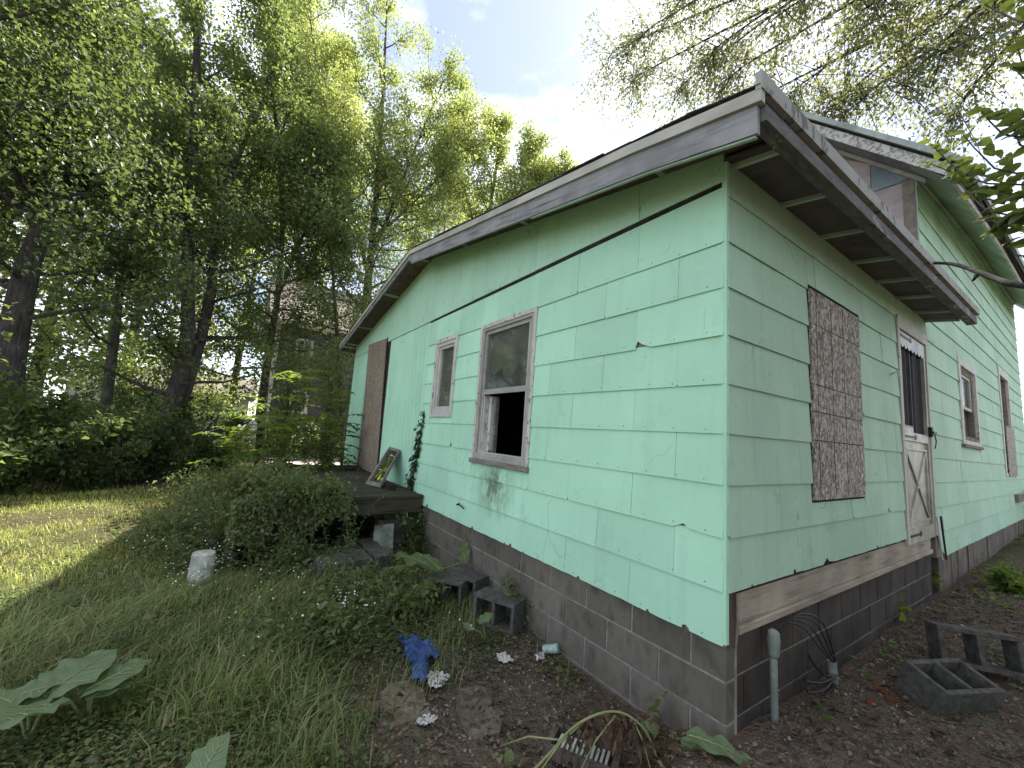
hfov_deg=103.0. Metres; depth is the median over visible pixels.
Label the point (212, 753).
burdock plant
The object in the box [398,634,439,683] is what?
cloth
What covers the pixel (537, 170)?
ash tree
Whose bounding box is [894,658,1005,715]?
hollow block
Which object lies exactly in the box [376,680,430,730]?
paver
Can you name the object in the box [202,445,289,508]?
weed
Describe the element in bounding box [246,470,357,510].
creeper
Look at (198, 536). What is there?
tall weeds
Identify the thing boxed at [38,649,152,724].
burdock plant
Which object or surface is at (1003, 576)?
bush
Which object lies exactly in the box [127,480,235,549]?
weed
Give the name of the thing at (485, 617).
burdock plant
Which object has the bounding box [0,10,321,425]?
maple tree
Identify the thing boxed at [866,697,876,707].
broken brick
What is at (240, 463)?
weed
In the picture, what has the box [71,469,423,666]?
weed
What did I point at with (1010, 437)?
window
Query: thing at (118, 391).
bush
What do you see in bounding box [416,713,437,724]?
tissue
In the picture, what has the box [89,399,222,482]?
bush
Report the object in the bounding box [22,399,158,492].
bush
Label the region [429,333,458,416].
window
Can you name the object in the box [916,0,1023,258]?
redbud tree
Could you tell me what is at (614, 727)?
wilted weed
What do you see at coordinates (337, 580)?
weed
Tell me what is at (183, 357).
maple tree
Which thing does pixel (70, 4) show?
maple tree
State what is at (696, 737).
burdock plant
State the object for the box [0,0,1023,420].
sky
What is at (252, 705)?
grass
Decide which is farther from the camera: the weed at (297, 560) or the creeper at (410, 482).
the creeper at (410, 482)
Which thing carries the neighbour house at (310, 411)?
on the ground at (742, 737)
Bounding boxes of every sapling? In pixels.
[187,426,276,493]
[222,394,305,462]
[235,415,324,464]
[254,370,334,465]
[287,388,360,471]
[289,414,363,471]
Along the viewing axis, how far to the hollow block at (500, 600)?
3.41 m
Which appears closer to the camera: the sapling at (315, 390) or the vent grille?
the vent grille
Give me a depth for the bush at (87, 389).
10.42 m
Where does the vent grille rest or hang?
on the ground at (742, 737)
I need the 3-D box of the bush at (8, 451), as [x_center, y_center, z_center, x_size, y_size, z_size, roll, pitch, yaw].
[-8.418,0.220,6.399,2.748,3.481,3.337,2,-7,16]
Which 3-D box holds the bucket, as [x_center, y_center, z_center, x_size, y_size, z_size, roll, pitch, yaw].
[-2.847,1.729,3.727,0.231,0.372,0.231,9,-9,-34]
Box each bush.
[0,300,137,500]
[0,342,139,494]
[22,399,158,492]
[24,382,98,482]
[25,349,129,419]
[39,385,210,480]
[61,358,167,432]
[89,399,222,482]
[131,386,253,473]
[174,406,281,470]
[246,266,325,461]
[294,345,352,464]
[979,562,1023,594]
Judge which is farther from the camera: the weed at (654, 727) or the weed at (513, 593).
the weed at (513, 593)
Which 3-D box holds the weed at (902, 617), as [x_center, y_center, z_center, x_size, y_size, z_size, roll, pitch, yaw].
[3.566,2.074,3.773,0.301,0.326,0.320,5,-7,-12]
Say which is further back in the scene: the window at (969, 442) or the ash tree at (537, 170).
the ash tree at (537, 170)
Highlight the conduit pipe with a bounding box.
[766,613,835,722]
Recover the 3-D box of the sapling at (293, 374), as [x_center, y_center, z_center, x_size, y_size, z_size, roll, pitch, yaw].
[-4.167,0.967,7.746,1.373,2.627,1.384,9,-9,-34]
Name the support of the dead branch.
hanging from the house at (703, 399)
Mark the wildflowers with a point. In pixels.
(245, 575)
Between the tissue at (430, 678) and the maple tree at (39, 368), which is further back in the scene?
the maple tree at (39, 368)
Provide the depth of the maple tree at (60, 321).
16.52 m
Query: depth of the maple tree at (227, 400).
27.42 m
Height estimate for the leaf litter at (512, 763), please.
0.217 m
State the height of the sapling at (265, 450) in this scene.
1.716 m
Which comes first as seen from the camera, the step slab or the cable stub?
the cable stub
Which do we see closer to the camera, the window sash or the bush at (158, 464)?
the window sash
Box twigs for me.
[252,600,1023,767]
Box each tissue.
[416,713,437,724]
[426,670,448,689]
[496,651,513,663]
[535,652,544,660]
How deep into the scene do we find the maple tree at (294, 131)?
13.14 m
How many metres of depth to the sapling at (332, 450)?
7.85 m
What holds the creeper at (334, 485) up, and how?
on the deck
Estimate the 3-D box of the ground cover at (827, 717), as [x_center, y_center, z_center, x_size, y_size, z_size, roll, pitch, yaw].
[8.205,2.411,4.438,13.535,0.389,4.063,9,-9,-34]
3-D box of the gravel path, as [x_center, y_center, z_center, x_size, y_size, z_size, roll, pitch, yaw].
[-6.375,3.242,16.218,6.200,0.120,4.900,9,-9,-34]
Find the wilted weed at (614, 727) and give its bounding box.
[500,701,676,767]
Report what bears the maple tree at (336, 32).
on the ground at (742, 737)
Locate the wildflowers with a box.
[126,481,471,655]
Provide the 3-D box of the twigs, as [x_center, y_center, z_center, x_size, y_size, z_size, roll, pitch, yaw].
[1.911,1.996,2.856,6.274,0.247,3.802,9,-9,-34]
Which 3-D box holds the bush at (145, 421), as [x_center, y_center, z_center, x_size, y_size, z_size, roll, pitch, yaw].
[-8.638,1.133,9.435,2.569,2.296,3.257,9,-9,-34]
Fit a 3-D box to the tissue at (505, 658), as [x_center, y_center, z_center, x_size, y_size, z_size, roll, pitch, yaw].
[-0.061,1.960,2.916,0.120,0.022,0.150,9,-9,-34]
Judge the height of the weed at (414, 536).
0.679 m
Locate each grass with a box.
[0,469,504,749]
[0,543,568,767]
[0,563,417,767]
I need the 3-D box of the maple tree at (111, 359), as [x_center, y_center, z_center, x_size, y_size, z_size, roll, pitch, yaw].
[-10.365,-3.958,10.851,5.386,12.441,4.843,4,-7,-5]
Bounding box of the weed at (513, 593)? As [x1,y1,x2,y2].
[500,577,533,630]
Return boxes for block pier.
[370,513,405,548]
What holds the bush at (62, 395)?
on the ground at (742, 737)
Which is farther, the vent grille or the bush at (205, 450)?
the bush at (205, 450)
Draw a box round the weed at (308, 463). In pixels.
[247,457,325,535]
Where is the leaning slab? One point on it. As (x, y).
(381, 533)
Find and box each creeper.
[178,458,309,513]
[223,494,358,561]
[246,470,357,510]
[253,457,297,477]
[318,473,348,495]
[404,410,424,490]
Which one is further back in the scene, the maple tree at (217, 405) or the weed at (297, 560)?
the maple tree at (217, 405)
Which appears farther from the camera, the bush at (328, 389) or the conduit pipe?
the bush at (328, 389)
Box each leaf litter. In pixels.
[0,518,733,767]
[281,566,1023,767]
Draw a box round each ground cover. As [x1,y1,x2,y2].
[810,535,1023,722]
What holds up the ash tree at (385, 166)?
on the ground at (742, 737)
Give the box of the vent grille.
[543,721,622,767]
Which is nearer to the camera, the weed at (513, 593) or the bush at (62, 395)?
the weed at (513, 593)
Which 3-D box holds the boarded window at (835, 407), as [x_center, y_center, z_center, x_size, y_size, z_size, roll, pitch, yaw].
[2.554,0.110,3.191,1.055,1.564,0.030,9,-9,-34]
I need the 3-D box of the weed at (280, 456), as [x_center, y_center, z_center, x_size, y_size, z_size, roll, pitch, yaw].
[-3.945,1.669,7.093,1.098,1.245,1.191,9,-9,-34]
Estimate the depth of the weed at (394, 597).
3.48 m
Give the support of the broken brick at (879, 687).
on the ground at (742, 737)
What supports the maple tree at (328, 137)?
on the ground at (742, 737)
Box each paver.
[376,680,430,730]
[455,683,503,740]
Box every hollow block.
[426,571,470,607]
[445,566,488,603]
[472,586,525,636]
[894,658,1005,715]
[924,620,1023,678]
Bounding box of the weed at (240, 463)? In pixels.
[194,448,288,496]
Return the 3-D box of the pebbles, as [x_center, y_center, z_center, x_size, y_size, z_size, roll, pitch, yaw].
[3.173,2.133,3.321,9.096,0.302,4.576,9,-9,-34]
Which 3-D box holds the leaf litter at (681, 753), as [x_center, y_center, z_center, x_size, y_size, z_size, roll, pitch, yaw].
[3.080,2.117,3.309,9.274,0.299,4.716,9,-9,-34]
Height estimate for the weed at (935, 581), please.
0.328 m
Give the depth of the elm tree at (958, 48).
6.26 m
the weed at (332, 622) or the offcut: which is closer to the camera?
the weed at (332, 622)
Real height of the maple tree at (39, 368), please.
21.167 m
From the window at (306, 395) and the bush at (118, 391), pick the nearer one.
the bush at (118, 391)
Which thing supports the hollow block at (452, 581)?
on the ground at (742, 737)
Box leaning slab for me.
[373,523,393,552]
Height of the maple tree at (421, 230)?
23.204 m
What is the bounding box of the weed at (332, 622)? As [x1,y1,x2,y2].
[230,579,385,662]
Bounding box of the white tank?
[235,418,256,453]
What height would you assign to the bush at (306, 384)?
6.172 m
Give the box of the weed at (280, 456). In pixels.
[261,443,324,472]
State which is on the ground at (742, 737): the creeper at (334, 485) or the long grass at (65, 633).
the long grass at (65, 633)
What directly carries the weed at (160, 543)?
on the ground at (742, 737)
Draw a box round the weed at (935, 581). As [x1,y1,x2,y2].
[931,571,942,592]
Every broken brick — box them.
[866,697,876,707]
[872,684,889,693]
[883,696,900,702]
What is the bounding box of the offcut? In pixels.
[386,483,396,490]
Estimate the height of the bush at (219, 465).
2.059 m
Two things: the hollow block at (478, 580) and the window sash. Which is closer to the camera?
the hollow block at (478, 580)
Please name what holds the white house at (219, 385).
on the ground at (742, 737)
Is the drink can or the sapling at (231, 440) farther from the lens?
the sapling at (231, 440)
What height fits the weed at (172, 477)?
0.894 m
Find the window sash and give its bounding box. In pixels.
[365,447,400,488]
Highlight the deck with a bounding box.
[237,464,423,558]
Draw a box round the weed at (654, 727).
[639,690,667,738]
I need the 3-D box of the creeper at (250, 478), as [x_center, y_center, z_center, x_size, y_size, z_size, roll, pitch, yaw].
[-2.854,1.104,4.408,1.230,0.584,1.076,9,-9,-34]
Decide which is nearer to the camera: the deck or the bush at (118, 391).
the deck
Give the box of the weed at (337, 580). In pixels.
[295,546,389,610]
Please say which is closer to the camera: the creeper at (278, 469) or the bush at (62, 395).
the creeper at (278, 469)
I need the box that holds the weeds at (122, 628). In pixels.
[75,531,424,673]
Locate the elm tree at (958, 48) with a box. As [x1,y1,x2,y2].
[572,0,1023,178]
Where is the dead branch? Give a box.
[934,262,1023,288]
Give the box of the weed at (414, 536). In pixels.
[393,504,434,553]
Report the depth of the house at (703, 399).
3.13 m
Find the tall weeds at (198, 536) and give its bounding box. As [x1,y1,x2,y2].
[141,458,386,576]
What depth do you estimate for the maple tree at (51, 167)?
7.94 m
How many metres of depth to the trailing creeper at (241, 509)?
4.34 m
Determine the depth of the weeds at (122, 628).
3.08 m
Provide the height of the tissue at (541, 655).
0.015 m
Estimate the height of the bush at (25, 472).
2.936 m
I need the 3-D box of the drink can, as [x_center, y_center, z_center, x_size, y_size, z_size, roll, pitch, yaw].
[0.291,1.985,3.049,0.133,0.094,0.066,1,-8,21]
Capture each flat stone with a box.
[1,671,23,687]
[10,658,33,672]
[361,701,378,717]
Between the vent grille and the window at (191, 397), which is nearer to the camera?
the vent grille
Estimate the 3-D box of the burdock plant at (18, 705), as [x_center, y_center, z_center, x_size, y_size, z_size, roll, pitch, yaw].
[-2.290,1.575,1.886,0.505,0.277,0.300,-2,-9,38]
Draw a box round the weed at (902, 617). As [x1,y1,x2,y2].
[895,590,915,621]
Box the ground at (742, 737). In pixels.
[0,423,1023,767]
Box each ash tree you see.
[261,0,504,300]
[423,93,581,226]
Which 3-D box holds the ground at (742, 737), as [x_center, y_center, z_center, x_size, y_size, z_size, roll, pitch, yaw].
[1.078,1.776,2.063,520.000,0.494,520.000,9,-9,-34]
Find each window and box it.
[186,396,197,414]
[289,390,308,413]
[294,338,313,357]
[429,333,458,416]
[469,306,538,472]
[806,286,865,502]
[956,356,983,449]
[996,365,1017,476]
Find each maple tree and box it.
[0,0,176,217]
[0,0,254,485]
[0,0,270,403]
[0,0,272,405]
[0,0,325,475]
[0,6,239,470]
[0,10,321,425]
[105,59,371,431]
[179,0,414,465]
[215,0,390,282]
[227,97,388,464]
[352,161,506,294]
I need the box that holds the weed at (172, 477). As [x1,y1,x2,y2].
[148,462,237,505]
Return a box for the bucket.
[185,549,215,594]
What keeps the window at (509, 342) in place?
in the house at (703, 399)
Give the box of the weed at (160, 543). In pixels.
[100,494,222,557]
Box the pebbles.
[291,565,1023,767]
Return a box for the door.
[894,314,937,545]
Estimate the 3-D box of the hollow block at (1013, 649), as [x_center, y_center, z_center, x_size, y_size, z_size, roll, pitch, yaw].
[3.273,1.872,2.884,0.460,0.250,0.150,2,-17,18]
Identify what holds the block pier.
on the ground at (742, 737)
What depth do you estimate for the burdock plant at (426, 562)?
4.05 m
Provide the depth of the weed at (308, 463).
5.59 m
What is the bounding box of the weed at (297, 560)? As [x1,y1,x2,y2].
[247,535,350,580]
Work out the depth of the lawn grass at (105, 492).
4.88 m
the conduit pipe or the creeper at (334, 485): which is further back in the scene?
the creeper at (334, 485)
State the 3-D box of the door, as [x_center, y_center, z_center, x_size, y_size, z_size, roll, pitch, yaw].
[4.412,0.503,4.449,1.227,2.322,0.096,8,-8,-32]
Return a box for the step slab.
[310,537,389,579]
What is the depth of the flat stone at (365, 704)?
2.30 m
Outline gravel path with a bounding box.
[264,457,339,464]
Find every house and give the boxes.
[55,364,256,430]
[255,275,372,458]
[339,69,1023,741]
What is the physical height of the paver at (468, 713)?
0.054 m
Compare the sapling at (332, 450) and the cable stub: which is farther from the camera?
the sapling at (332, 450)
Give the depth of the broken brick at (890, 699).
2.52 m
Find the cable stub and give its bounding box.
[803,654,838,693]
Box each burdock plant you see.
[0,676,72,743]
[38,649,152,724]
[185,732,230,767]
[377,537,469,594]
[463,612,492,640]
[681,726,752,764]
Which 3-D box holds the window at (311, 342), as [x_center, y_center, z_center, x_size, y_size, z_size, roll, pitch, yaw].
[-9.233,-1.599,18.046,0.742,0.773,0.210,9,-9,-34]
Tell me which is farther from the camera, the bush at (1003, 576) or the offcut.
the offcut
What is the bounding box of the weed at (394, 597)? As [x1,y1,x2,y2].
[341,564,450,633]
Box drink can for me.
[542,643,559,654]

